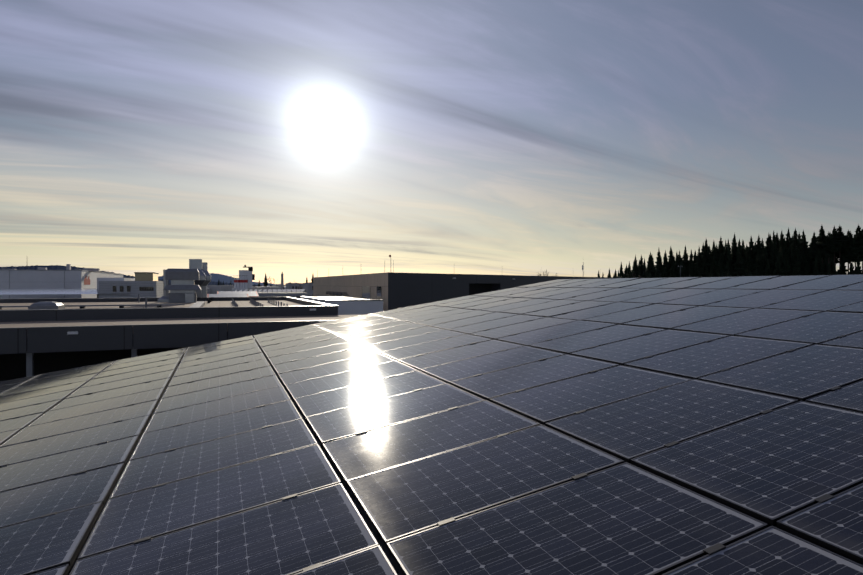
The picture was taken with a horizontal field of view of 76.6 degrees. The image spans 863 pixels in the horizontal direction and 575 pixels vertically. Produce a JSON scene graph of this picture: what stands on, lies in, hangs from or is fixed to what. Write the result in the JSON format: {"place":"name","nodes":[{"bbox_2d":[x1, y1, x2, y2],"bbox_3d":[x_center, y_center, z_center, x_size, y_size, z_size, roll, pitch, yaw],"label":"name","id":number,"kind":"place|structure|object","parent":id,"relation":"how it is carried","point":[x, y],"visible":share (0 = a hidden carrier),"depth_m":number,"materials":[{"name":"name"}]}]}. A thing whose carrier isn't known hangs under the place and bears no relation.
{"place":"outdoors","nodes":[
{"label":"outdoors","id":0,"kind":"place"},
{"bbox_2d":[0,265,276,286],"bbox_3d":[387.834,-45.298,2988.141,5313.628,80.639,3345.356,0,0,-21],"label":"hill","id":1,"kind":"structure","parent":0,"point":[226,279],"depth_m":1898.02,"materials":[{"name":"blue"}]},
{"bbox_2d":[0,259,365,381],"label":"neighbour hall","id":2,"kind":"structure","parent":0,"point":[42,336],"depth_m":23.82,"materials":[{"name":"grey metal"}]},
{"bbox_2d":[67,338,776,574],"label":"hall roof","id":3,"kind":"structure","parent":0,"point":[376,535],"depth_m":4.11,"materials":[{"name":"grey metal"}]},
{"bbox_2d":[0,274,862,574],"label":"solar panels","id":4,"kind":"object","parent":3,"relation":"on","point":[722,418],"depth_m":4.47,"materials":[{"name":"blue glass"}]},
{"bbox_2d":[0,0,862,284],"label":"sky","id":5,"kind":"structure","parent":0,"point":[299,139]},
{"label":"ground","id":6,"kind":"structure","parent":0,"visible":0},
{"bbox_2d":[0,264,162,298],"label":"white factory","id":7,"kind":"structure","parent":6,"relation":"on","point":[44,283],"depth_m":146.22,"materials":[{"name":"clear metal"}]},
{"bbox_2d":[169,265,312,298],"bbox_3d":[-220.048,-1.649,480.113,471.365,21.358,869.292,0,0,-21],"label":"building","id":8,"kind":"structure","parent":6,"relation":"on","point":[242,287],"depth_m":233.71,"materials":[{"name":"grey concrete"}]},
{"bbox_2d":[218,273,313,288],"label":"trees","id":9,"kind":"object","parent":6,"relation":"on","point":[265,282],"visible":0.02,"depth_m":332.00,"materials":[{"name":"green plant"}]},
{"bbox_2d":[300,291,383,314],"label":"white wing","id":10,"kind":"structure","parent":6,"relation":"on","point":[346,303],"depth_m":43.69,"materials":[{"name":"white metal"}]},
{"bbox_2d":[267,270,641,288],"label":"bare trees","id":11,"kind":"object","parent":6,"relation":"on","point":[271,285],"visible":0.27,"depth_m":234.47,"materials":[{"name":"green plant"}]},
{"bbox_2d":[313,255,660,310],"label":"dark hall","id":12,"kind":"structure","parent":6,"relation":"on","point":[392,290],"depth_m":56.97,"materials":[{"name":"grey metal"}]},
{"bbox_2d":[598,224,862,277],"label":"spruce forest","id":13,"kind":"object","parent":6,"relation":"on","point":[822,254],"visible":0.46,"depth_m":293.81,"materials":[{"name":"green plant"}]}
]}

